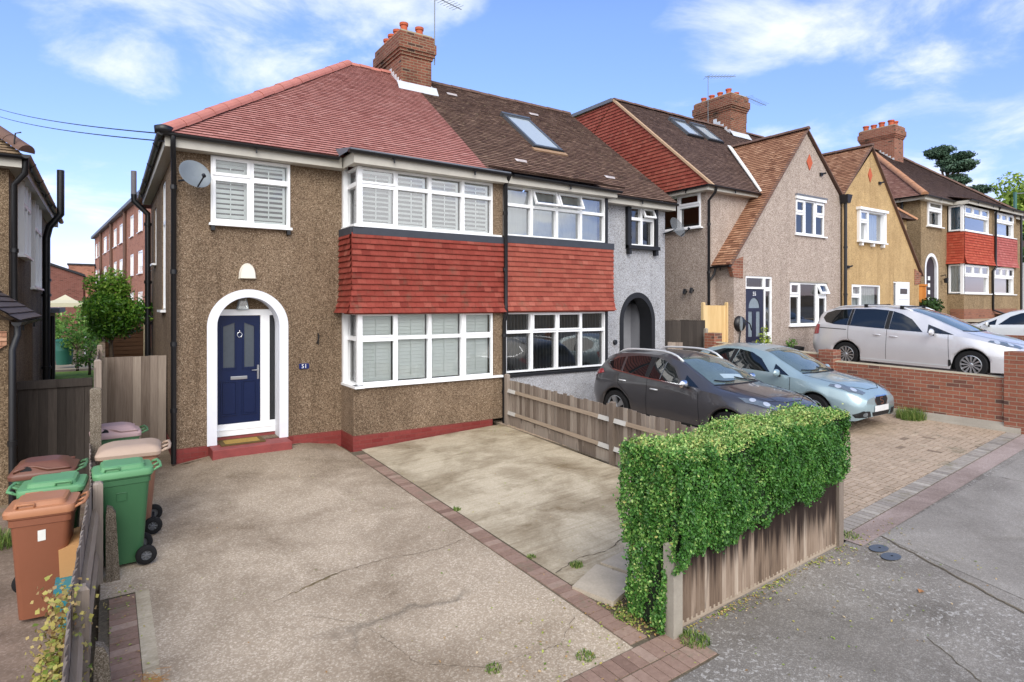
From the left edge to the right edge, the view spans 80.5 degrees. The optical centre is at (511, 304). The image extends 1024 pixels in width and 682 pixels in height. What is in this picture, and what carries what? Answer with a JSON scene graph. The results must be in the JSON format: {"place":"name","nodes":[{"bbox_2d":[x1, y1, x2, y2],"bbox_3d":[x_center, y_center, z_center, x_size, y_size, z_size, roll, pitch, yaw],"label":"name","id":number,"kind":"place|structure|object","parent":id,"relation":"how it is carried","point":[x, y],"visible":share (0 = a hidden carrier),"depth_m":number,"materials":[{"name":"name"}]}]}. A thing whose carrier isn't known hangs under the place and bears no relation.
{"place":"outdoors","nodes":[
{"label":"outdoors","id":0,"kind":"place"},
{"bbox_2d":[0,479,91,681],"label":"yard","id":1,"kind":"structure","parent":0,"point":[15,632],"depth_m":5.27,"materials":[{"name":"concrete"}]},
{"bbox_2d":[0,525,11,550],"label":"grass tuft","id":2,"kind":"object","parent":1,"relation":"on","point":[7,539],"visible":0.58,"depth_m":6.89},
{"bbox_2d":[2,489,89,619],"bbox_3d":[-4.276,2.297,5.581,0.612,1.075,0.470,0,0,-29],"label":"wheelie bin","id":3,"kind":"object","parent":1,"relation":"on","point":[41,524],"visible":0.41,"depth_m":5.40,"materials":[{"name":"brown plastic"}]},
{"bbox_2d":[6,470,88,591],"bbox_3d":[-4.707,2.281,6.140,0.640,1.045,0.488,0,0,-30],"label":"wheelie bin","id":4,"kind":"object","parent":1,"relation":"on","point":[74,481],"visible":0.31,"depth_m":6.06,"materials":[{"name":"green plastic"}]},
{"bbox_2d":[7,455,88,498],"bbox_3d":[-5.135,2.239,6.728,0.696,1.065,0.526,0,0,-31],"label":"wheelie bin","id":5,"kind":"object","parent":1,"relation":"on","point":[26,469],"visible":0.33,"depth_m":6.56,"materials":[{"name":"brown plastic"}]},
{"bbox_2d":[53,576,71,629],"bbox_3d":[-4.079,2.656,5.602,0.230,0.370,0.870,0,0,-34],"label":"recycling box","id":6,"kind":"object","parent":1,"relation":"on","point":[66,582],"visible":0.04,"depth_m":5.31,"materials":[{"name":"teal plastic"}]},
{"bbox_2d":[58,526,80,577],"bbox_3d":[-4.149,2.326,5.706,0.190,0.289,0.500,0,0,-34],"label":"cardboard box","id":7,"kind":"object","parent":6,"relation":"on","point":[67,557],"visible":0.64,"depth_m":5.49,"materials":[{"name":"cardboard"}]},
{"bbox_2d":[55,370,93,387],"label":"lawn","id":8,"kind":"structure","parent":0,"point":[71,374],"depth_m":20.80,"materials":[{"name":"plant"}]},
{"bbox_2d":[71,341,103,374],"bbox_3d":[-14.668,1.862,21.028,1.084,1.200,0.738,0,0,-34],"label":"garden shrub","id":9,"kind":"object","parent":8,"relation":"on","point":[89,356],"visible":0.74,"depth_m":20.93,"materials":[{"name":"green plant"}]},
{"bbox_2d":[105,310,144,356],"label":"garden shed","id":10,"kind":"structure","parent":8,"relation":"on","point":[134,345],"depth_m":17.75,"materials":[{"name":"wood"}]},
{"bbox_2d":[55,363,93,369],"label":"patio","id":11,"kind":"structure","parent":0,"point":[62,367],"depth_m":22.68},
{"bbox_2d":[55,338,72,364],"bbox_3d":[-16.691,1.755,22.517,0.570,0.970,0.570,0,0,-34],"label":"water butt","id":12,"kind":"object","parent":11,"relation":"on","point":[63,356],"visible":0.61,"depth_m":22.30,"materials":[{"name":"green plastic"}]},
{"bbox_2d":[55,320,101,370],"bbox_3d":[-16.234,1.501,22.396,1.758,1.921,1.447,0,0,-34],"label":"garden shrub","id":13,"kind":"object","parent":11,"relation":"on","point":[77,335],"visible":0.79,"depth_m":22.31,"materials":[{"name":"green plant"}]},
{"bbox_2d":[98,585,143,680],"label":"mortar bed","id":14,"kind":"object","parent":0,"point":[103,628],"visible":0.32,"depth_m":5.43,"materials":[{"name":"concrete"}]},
{"bbox_2d":[109,594,142,681],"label":"brick border","id":15,"kind":"object","parent":14,"relation":"on","point":[129,662],"visible":0.92,"depth_m":5.14,"materials":[{"name":"brick"}]},
{"bbox_2d":[135,588,161,681],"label":"concrete strip","id":16,"kind":"object","parent":14,"relation":"on","point":[148,647],"visible":1,"depth_m":5.21,"materials":[{"name":"concrete"}]},
{"bbox_2d":[141,667,169,681],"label":"pine needles","id":17,"kind":"object","parent":16,"relation":"on","point":[152,675],"visible":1,"depth_m":4.67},
{"bbox_2d":[100,556,143,599],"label":"driveway","id":18,"kind":"structure","parent":0,"point":[130,573],"depth_m":6.12,"materials":[{"name":"concrete"}]},
{"bbox_2d":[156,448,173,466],"bbox_3d":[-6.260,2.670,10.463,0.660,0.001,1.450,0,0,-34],"label":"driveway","id":19,"kind":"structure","parent":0,"point":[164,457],"depth_m":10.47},
{"bbox_2d":[141,443,632,681],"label":"driveway","id":20,"kind":"structure","parent":0,"point":[252,507],"depth_m":6.02,"materials":[{"name":"concrete"}]},
{"bbox_2d":[89,422,148,445],"bbox_3d":[-5.558,2.188,8.556,0.696,1.005,0.526,0,0,-37],"label":"wheelie bin","id":21,"kind":"object","parent":20,"relation":"on","point":[114,431],"visible":0.29,"depth_m":8.40,"materials":[{"name":"pink plastic"}]},
{"bbox_2d":[91,457,161,566],"bbox_3d":[-4.190,2.249,6.583,0.640,1.085,0.488,0,0,-36],"label":"wheelie bin","id":22,"kind":"object","parent":20,"relation":"on","point":[125,486],"visible":0.99,"depth_m":6.44,"materials":[{"name":"green plastic"}]},
{"bbox_2d":[94,438,170,533],"bbox_3d":[-4.608,2.217,7.383,0.779,1.072,0.582,0,0,-30],"label":"wheelie bin","id":23,"kind":"object","parent":20,"relation":"on","point":[150,449],"visible":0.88,"depth_m":7.25,"materials":[{"name":"plastic"}]},
{"bbox_2d":[105,426,996,681],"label":"leaf litter","id":24,"kind":"object","parent":20,"relation":"on","point":[721,611],"visible":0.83,"depth_m":5.57,"materials":[{"name":"plant"}]},
{"bbox_2d":[576,648,595,662],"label":"grass tuft","id":25,"kind":"object","parent":20,"relation":"on","point":[588,652],"visible":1,"depth_m":4.93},
{"bbox_2d":[55,337,846,681],"bbox_3d":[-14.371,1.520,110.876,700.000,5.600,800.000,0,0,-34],"label":"ground","id":26,"kind":"structure","parent":0,"point":[95,629],"depth_m":5.74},
{"bbox_2d":[0,126,64,505],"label":"house","id":27,"kind":"structure","parent":26,"relation":"on","point":[31,214],"depth_m":10.56,"materials":[{"name":"brown concrete"}]},
{"bbox_2d":[18,182,33,260],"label":"window","id":28,"kind":"structure","parent":27,"relation":"in","point":[24,197],"depth_m":11.74,"materials":[{"name":"white plastic"}]},
{"bbox_2d":[30,200,43,290],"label":"window","id":29,"kind":"structure","parent":27,"relation":"in","point":[36,214],"depth_m":14.43,"materials":[{"name":"white plastic"}]},
{"bbox_2d":[17,377,92,475],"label":"side gate","id":30,"kind":"structure","parent":27,"relation":"attached to","point":[53,416],"depth_m":9.01,"materials":[{"name":"brown wood"}]},
{"bbox_2d":[50,263,85,342],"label":"brick building","id":31,"kind":"structure","parent":26,"relation":"on","point":[67,282],"depth_m":41.89,"materials":[{"name":"brick"}]},
{"bbox_2d":[50,295,85,353],"bbox_3d":[-20.232,0.900,27.366,1.548,2.680,1.548,0,0,-34],"label":"gazebo","id":32,"kind":"object","parent":26,"relation":"on","point":[64,301],"visible":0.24,"depth_m":26.91,"materials":[{"name":"beige fabric"}]},
{"bbox_2d":[55,308,98,359],"bbox_3d":[-17.060,1.036,24.568,3.145,2.850,2.109,0,0,-24],"label":"garden shrub","id":33,"kind":"object","parent":26,"relation":"on","point":[72,322],"visible":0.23,"depth_m":24.12,"materials":[{"name":"green plant"}]},
{"bbox_2d":[67,263,95,297],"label":"brick building","id":34,"kind":"structure","parent":26,"relation":"on","point":[87,269],"depth_m":57.20,"materials":[{"name":"brick"}]},
{"bbox_2d":[61,387,119,681],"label":"picket fence","id":35,"kind":"object","parent":26,"relation":"on","point":[89,559],"visible":0.92,"depth_m":5.20,"materials":[{"name":"grey wood"}]},
{"bbox_2d":[17,574,104,681],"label":"climbing plant","id":36,"kind":"object","parent":35,"relation":"attached to","point":[55,665],"visible":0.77,"depth_m":3.91,"materials":[{"name":"yellow plant"}]},
{"bbox_2d":[94,345,101,423],"bbox_3d":[-6.302,1.735,9.217,0.080,2.050,3.549,0,0,-34],"label":"panel fence","id":37,"kind":"object","parent":26,"relation":"on","point":[98,372],"visible":0.37,"depth_m":7.78,"materials":[{"name":"grey wood"}]},
{"bbox_2d":[91,190,150,303],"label":"apartment block","id":38,"kind":"structure","parent":26,"relation":"on","point":[118,236],"depth_m":47.27,"materials":[{"name":"brick"}]},
{"bbox_2d":[136,210,142,233],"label":"window","id":39,"kind":"structure","parent":38,"relation":"in","point":[140,215],"depth_m":41.84,"materials":[{"name":"white plastic"}]},
{"bbox_2d":[136,250,142,274],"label":"window","id":40,"kind":"structure","parent":38,"relation":"in","point":[140,253],"depth_m":41.84,"materials":[{"name":"white plastic"}]},
{"bbox_2d":[131,21,511,464],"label":"semi detached house","id":41,"kind":"structure","parent":26,"relation":"on","point":[394,294],"depth_m":11.46,"materials":[{"name":"paint"}]},
{"bbox_2d":[0,109,155,133],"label":"telephone wire","id":42,"kind":"object","parent":41,"relation":"attached to","point":[87,125],"visible":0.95,"depth_m":13.03,"materials":[{"name":"metal"}]},
{"bbox_2d":[1,117,164,141],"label":"telephone wire","id":43,"kind":"object","parent":41,"relation":"attached to","point":[91,133],"visible":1,"depth_m":12.81,"materials":[{"name":"metal"}]},
{"bbox_2d":[102,355,165,444],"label":"side gate","id":44,"kind":"structure","parent":41,"relation":"attached to","point":[133,389],"depth_m":11.04,"materials":[{"name":"brown wood"}]},
{"bbox_2d":[157,181,165,311],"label":"window","id":45,"kind":"structure","parent":41,"relation":"in","point":[164,186],"depth_m":12.39,"materials":[{"name":"white plastic"}]},
{"bbox_2d":[178,160,210,187],"bbox_3d":[-5.239,-2.136,9.886,0.634,0.472,0.428,0,0,-1],"label":"satellite dish","id":46,"kind":"object","parent":41,"relation":"attached to","point":[195,173],"visible":1,"depth_m":9.92,"materials":[{"name":"metal"}]},
{"bbox_2d":[218,315,259,424],"bbox_3d":[-4.936,1.175,10.940,0.710,1.940,0.093,0,0,-34],"label":"door","id":47,"kind":"structure","parent":41,"relation":"in","point":[238,336],"depth_m":10.95,"materials":[{"name":"blue paint"}]},
{"bbox_2d":[217,436,265,446],"bbox_3d":[-4.786,2.417,10.690,0.720,0.021,0.480,0,0,-34],"label":"doormat","id":48,"kind":"object","parent":41,"relation":"on","point":[239,441],"visible":0.93,"depth_m":10.62,"materials":[{"name":"fabric"}]},
{"bbox_2d":[239,263,255,278],"bbox_3d":[-4.667,-0.590,10.674,0.290,0.280,0.072,0,0,-34],"label":"alarm box","id":49,"kind":"object","parent":41,"relation":"attached to","point":[247,271],"visible":1,"depth_m":10.64,"materials":[{"name":"beige plastic"}]},
{"bbox_2d":[209,155,292,234],"bbox_3d":[-4.650,-1.912,10.766,1.370,1.285,0.256,0,0,-34],"label":"window","id":50,"kind":"structure","parent":41,"relation":"in","point":[246,178],"depth_m":10.72,"materials":[{"name":"white plastic"}]},
{"bbox_2d":[341,166,501,236],"bbox_3d":[-1.743,-1.992,12.232,3.230,1.135,0.760,0,0,-34],"label":"window","id":51,"kind":"structure","parent":41,"relation":"in","point":[360,183],"depth_m":11.98,"materials":[{"name":"white plastic"}]},
{"bbox_2d":[341,313,503,388],"bbox_3d":[-1.727,0.853,12.225,3.250,1.385,0.790,0,0,-34],"label":"window","id":52,"kind":"structure","parent":41,"relation":"in","point":[374,337],"depth_m":11.99,"materials":[{"name":"white plastic"}]},
{"bbox_2d":[368,80,678,400],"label":"semi detached house","id":53,"kind":"structure","parent":26,"relation":"on","point":[587,208],"depth_m":14.68,"materials":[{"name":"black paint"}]},
{"bbox_2d":[503,186,604,242],"bbox_3d":[1.029,-2.025,13.835,2.880,1.070,0.420,0,0,-34],"label":"window","id":54,"kind":"structure","parent":53,"relation":"in","point":[530,214],"depth_m":13.85,"materials":[{"name":"white plastic"}]},
{"bbox_2d":[503,312,604,372],"bbox_3d":[0.997,0.830,13.882,2.880,1.300,0.242,0,0,-34],"label":"window","id":55,"kind":"structure","parent":53,"relation":"in","point":[557,329],"depth_m":13.85,"materials":[{"name":"white plastic"}]},
{"bbox_2d":[625,206,660,255],"bbox_3d":[3.443,-1.960,16.221,1.170,1.280,0.392,0,0,-34],"label":"window","id":56,"kind":"structure","parent":53,"relation":"in","point":[653,218],"depth_m":16.16,"materials":[{"name":"white plastic"}]},
{"bbox_2d":[663,217,689,236],"bbox_3d":[4.447,-2.088,16.336,0.686,0.541,0.525,0,0,12],"label":"satellite dish","id":57,"kind":"object","parent":53,"relation":"attached to","point":[677,227],"visible":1,"depth_m":16.38,"materials":[{"name":"metal"}]},
{"bbox_2d":[504,374,698,468],"bbox_3d":[1.645,2.132,9.889,0.094,1.336,6.765,0,0,-31],"label":"picket fence","id":58,"kind":"object","parent":26,"relation":"on","point":[601,431],"visible":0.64,"depth_m":10.68,"materials":[{"name":"brown wood"}]},
{"bbox_2d":[665,320,707,351],"bbox_3d":[4.832,1.394,16.747,1.230,1.931,0.136,0,0,-5],"label":"panel fence","id":59,"kind":"object","parent":26,"relation":"on","point":[689,333],"visible":0.48,"depth_m":16.77,"materials":[{"name":"brown wood"}]},
{"bbox_2d":[571,88,842,351],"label":"gabled house","id":60,"kind":"structure","parent":26,"relation":"on","point":[755,249],"depth_m":19.07,"materials":[{"name":"beige concrete"}]},
{"bbox_2d":[665,193,702,232],"bbox_3d":[5.133,-2.783,18.464,0.200,1.075,1.700,0,0,-34],"label":"window","id":61,"kind":"structure","parent":60,"relation":"in","point":[681,206],"depth_m":18.18,"materials":[{"name":"white plastic"}]},
{"bbox_2d":[701,302,727,342],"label":"side gate","id":62,"kind":"structure","parent":60,"relation":"attached to","point":[715,317],"depth_m":17.34,"materials":[{"name":"brown wood"}]},
{"bbox_2d":[734,316,751,341],"bbox_3d":[6.725,0.995,17.538,0.725,1.330,0.155,0,0,-34],"label":"car charger","id":63,"kind":"object","parent":60,"relation":"attached to","point":[740,323],"visible":0.94,"depth_m":17.39,"materials":[{"name":"black plastic"}]},
{"bbox_2d":[746,289,762,342],"bbox_3d":[7.221,0.610,18.032,0.880,2.100,0.070,0,0,-34],"label":"door","id":64,"kind":"structure","parent":60,"relation":"in","point":[754,298],"depth_m":18.02,"materials":[{"name":"blue paint"}]},
{"bbox_2d":[788,280,829,326],"bbox_3d":[9.630,-0.022,19.556,2.300,1.455,0.232,0,0,-34],"label":"window","id":65,"kind":"structure","parent":60,"relation":"in","point":[817,284],"depth_m":19.73,"materials":[{"name":"white plastic"}]},
{"bbox_2d":[795,193,827,237],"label":"window","id":66,"kind":"structure","parent":60,"relation":"in","point":[802,198],"depth_m":19.69,"materials":[{"name":"white plastic"}]},
{"bbox_2d":[663,478,843,639],"bbox_3d":[2.526,2.430,6.007,2.876,1.052,0.123,0,0,-35],"label":"panel fence","id":67,"kind":"object","parent":26,"relation":"on","point":[798,534],"visible":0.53,"depth_m":5.91,"materials":[{"name":"brown wood"}]},
{"bbox_2d":[665,132,923,316],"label":"gabled house","id":68,"kind":"structure","parent":26,"relation":"on","point":[877,251],"depth_m":22.15,"materials":[{"name":"paint"}]},
{"bbox_2d":[852,284,879,304],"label":"window","id":69,"kind":"structure","parent":68,"relation":"in","point":[860,295],"depth_m":21.91,"materials":[{"name":"white plastic"}]},
{"bbox_2d":[856,206,888,247],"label":"window","id":70,"kind":"structure","parent":68,"relation":"in","point":[866,223],"depth_m":21.89,"materials":[{"name":"white plastic"}]},
{"bbox_2d":[897,282,909,304],"bbox_3d":[15.045,0.350,23.278,1.000,2.420,0.105,0,0,-34],"label":"door","id":71,"kind":"structure","parent":68,"relation":"in","point":[903,288],"depth_m":23.24,"materials":[{"name":"white plastic"}]},
{"bbox_2d":[704,332,1023,433],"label":"brick wall","id":72,"kind":"structure","parent":26,"relation":"on","point":[991,402],"depth_m":11.78,"materials":[{"name":"red brick"}]},
{"bbox_2d":[857,120,1004,323],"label":"semi detached house","id":73,"kind":"structure","parent":26,"relation":"on","point":[943,237],"depth_m":26.81,"materials":[{"name":"beige brick"}]},
{"bbox_2d":[926,257,933,299],"bbox_3d":[17.999,-0.740,26.088,1.200,2.800,0.052,0,0,-34],"label":"door","id":74,"kind":"structure","parent":73,"relation":"in","point":[930,264],"depth_m":26.14,"materials":[{"name":"grey"}]},
{"bbox_2d":[926,202,944,228],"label":"window","id":75,"kind":"structure","parent":73,"relation":"in","point":[938,210],"depth_m":26.11,"materials":[{"name":"white plastic"}]},
{"bbox_2d":[948,204,991,234],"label":"window","id":76,"kind":"structure","parent":73,"relation":"in","point":[962,217],"depth_m":26.89,"materials":[{"name":"white plastic"}]},
{"bbox_2d":[948,263,992,294],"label":"window","id":77,"kind":"structure","parent":73,"relation":"in","point":[963,278],"depth_m":26.89,"materials":[{"name":"white plastic"}]},
{"bbox_2d":[923,144,994,193],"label":"pine tree","id":78,"kind":"object","parent":26,"relation":"on","point":[949,164],"visible":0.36,"depth_m":68.50,"materials":[{"name":"green plant"}]},
{"bbox_2d":[901,157,1023,316],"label":"semi detached house","id":79,"kind":"structure","parent":26,"relation":"on","point":[1008,284],"depth_m":29.70,"materials":[{"name":"beige brick"}]},
{"bbox_2d":[994,212,1015,238],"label":"window","id":80,"kind":"structure","parent":79,"relation":"in","point":[1005,222],"depth_m":29.26,"materials":[{"name":"white plastic"}]},
{"bbox_2d":[994,267,1016,294],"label":"window","id":81,"kind":"structure","parent":79,"relation":"in","point":[1003,277],"depth_m":29.19,"materials":[{"name":"white plastic"}]},
{"bbox_2d":[989,171,1023,207],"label":"street tree","id":82,"kind":"object","parent":26,"relation":"on","point":[1014,180],"visible":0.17,"depth_m":52.09,"materials":[{"name":"green plant"}]},
{"bbox_2d":[994,183,1023,232],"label":"street tree","id":83,"kind":"object","parent":26,"relation":"on","point":[1009,201],"visible":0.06,"depth_m":50.95,"materials":[{"name":"green plant"}]},
{"bbox_2d":[362,424,641,584],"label":"driveway slab","id":84,"kind":"structure","parent":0,"point":[524,481],"depth_m":8.89,"materials":[{"name":"concrete"}]},
{"bbox_2d":[601,548,642,576],"bbox_3d":[1.344,2.796,6.561,0.512,0.083,0.582,0,0,44],"label":"paving slab","id":85,"kind":"object","parent":84,"relation":"on","point":[617,562],"depth_m":6.50,"materials":[{"name":"concrete"}]},
{"bbox_2d":[350,451,654,647],"bbox_3d":[-0.798,2.776,7.955,0.211,0.201,6.751,0,0,-34],"label":"brick edging","id":86,"kind":"object","parent":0,"point":[622,630],"visible":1,"depth_m":6.56,"materials":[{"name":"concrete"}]},
{"bbox_2d":[572,564,637,605],"bbox_3d":[0.926,2.816,6.073,0.519,0.079,0.594,0,0,38],"label":"paving slab","id":87,"kind":"object","parent":86,"relation":"on","point":[602,584],"depth_m":6.01,"materials":[{"name":"concrete"}]},
{"bbox_2d":[613,606,637,622],"bbox_3d":[1.045,2.827,5.512,0.235,0.051,0.257,0,0,-34],"label":"grass tuft","id":88,"kind":"object","parent":86,"relation":"on","point":[621,616],"visible":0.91,"depth_m":5.50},
{"bbox_2d":[0,0,1023,267],"label":"sky","id":89,"kind":"structure","parent":0,"point":[950,72],"materials":[{"name":"blue"}]},
{"bbox_2d":[603,585,662,636],"bbox_3d":[2.115,2.784,6.439,2.900,0.183,1.120,0,0,-34],"label":"flower bed","id":90,"kind":"object","parent":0,"point":[624,601],"visible":0.13,"depth_m":5.50,"materials":[{"name":"soil"}]},
{"bbox_2d":[612,398,852,635],"bbox_3d":[2.362,1.970,6.057,2.989,1.780,0.821,0,0,-34],"label":"hedge","id":91,"kind":"object","parent":90,"relation":"on","point":[715,483],"visible":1,"depth_m":5.51,"materials":[{"name":"green plant"}]},
{"bbox_2d":[564,634,719,681],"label":"brick apron","id":92,"kind":"object","parent":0,"point":[670,666],"visible":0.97,"depth_m":4.83,"materials":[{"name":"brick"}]},
{"bbox_2d":[679,628,711,648],"bbox_3d":[1.551,2.826,5.125,0.274,0.069,0.281,0,0,-4],"label":"grass tuft","id":93,"kind":"object","parent":92,"relation":"on","point":[692,638],"visible":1,"depth_m":5.11,"materials":[{"name":"plant"}]},
{"bbox_2d":[493,414,1021,534],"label":"block paving","id":94,"kind":"structure","parent":0,"point":[878,428],"depth_m":10.12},
{"bbox_2d":[594,346,819,429],"bbox_3d":[3.581,1.662,11.637,2.200,1.554,4.399,0,1,-34],"label":"parked car","id":95,"kind":"object","parent":94,"relation":"on","point":[688,388],"visible":0.8,"depth_m":11.15,"materials":[{"name":"grey paint"}]},
{"bbox_2d":[700,342,893,420],"bbox_3d":[5.823,1.598,13.070,2.099,1.439,4.117,0,1,-34],"label":"parked car","id":96,"kind":"object","parent":94,"relation":"on","point":[813,379],"visible":0.66,"depth_m":12.04,"materials":[{"name":"blue paint"}]},
{"bbox_2d":[894,406,927,420],"bbox_3d":[8.050,2.182,12.245,0.795,0.277,0.757,0,0,-34],"label":"grass tuft","id":97,"kind":"object","parent":94,"relation":"on","point":[908,414],"visible":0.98,"depth_m":12.10,"materials":[{"name":"plant"}]},
{"bbox_2d":[844,432,1020,533],"bbox_3d":[6.355,2.513,8.961,6.647,0.381,0.205,0,0,-36],"label":"block edging","id":98,"kind":"object","parent":94,"relation":"on","point":[866,514],"visible":0.92,"depth_m":8.54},
{"bbox_2d":[673,449,1023,681],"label":"pavement","id":99,"kind":"structure","parent":0,"point":[977,633],"depth_m":5.25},
{"bbox_2d":[869,544,900,559],"bbox_3d":[4.053,2.692,6.568,0.239,0.011,0.394,0,0,-3],"label":"inspection cover","id":100,"kind":"object","parent":99,"relation":"on","point":[887,555],"visible":1,"depth_m":6.57,"materials":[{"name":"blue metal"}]},
{"bbox_2d":[844,434,1023,545],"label":"kerb edging","id":101,"kind":"object","parent":99,"relation":"on","point":[914,505],"visible":0.99,"depth_m":8.14,"materials":[{"name":"concrete"}]},
{"bbox_2d":[880,457,1023,598],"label":"pavement repair","id":102,"kind":"structure","parent":99,"relation":"on","point":[981,522],"depth_m":7.02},
{"bbox_2d":[882,536,1023,612],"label":"pavement joint","id":103,"kind":"object","parent":99,"relation":"on","point":[960,578],"visible":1,"depth_m":5.92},
{"bbox_2d":[859,361,1003,375],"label":"forecourt","id":104,"kind":"structure","parent":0,"point":[923,367],"depth_m":16.75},
{"bbox_2d":[785,339,803,350],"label":"potted plant","id":105,"kind":"object","parent":104,"relation":"on","point":[791,345],"visible":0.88,"depth_m":18.14,"materials":[{"name":"green plant"}]},
{"bbox_2d":[813,304,1023,373],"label":"parked car","id":106,"kind":"object","parent":104,"relation":"on","point":[919,336],"visible":0.96,"depth_m":15.50,"materials":[{"name":"silver metal"}]},
{"bbox_2d":[960,318,990,321],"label":"forecourt","id":107,"kind":"structure","parent":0,"point":[972,320],"depth_m":24.76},
{"bbox_2d":[919,284,927,305],"bbox_3d":[16.590,0.262,24.779,1.760,2.204,0.100,0,0,-34],"label":"panel fence","id":108,"kind":"object","parent":107,"relation":"on","point":[922,291],"visible":0.12,"depth_m":25.07,"materials":[{"name":"orange wood"}]},
{"bbox_2d":[919,297,944,311],"bbox_3d":[17.111,0.168,24.694,1.041,0.984,0.940,0,0,-34],"label":"bush","id":109,"kind":"object","parent":107,"relation":"on","point":[933,304],"visible":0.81,"depth_m":24.45,"materials":[{"name":"green plant"}]},
{"bbox_2d":[972,309,1023,335],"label":"parked car","id":110,"kind":"object","parent":107,"relation":"on","point":[1010,323],"visible":0.4,"depth_m":18.58,"materials":[{"name":"white paint"}]},
{"label":"alley path","id":111,"kind":"structure","parent":0,"visible":0},
{"bbox_2d":[79,267,152,356],"bbox_3d":[-9.557,0.880,14.731,1.644,3.565,1.859,0,0,-34],"label":"bay tree","id":112,"kind":"object","parent":111,"relation":"on","point":[110,313],"visible":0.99,"depth_m":14.38,"materials":[{"name":"green plant"}]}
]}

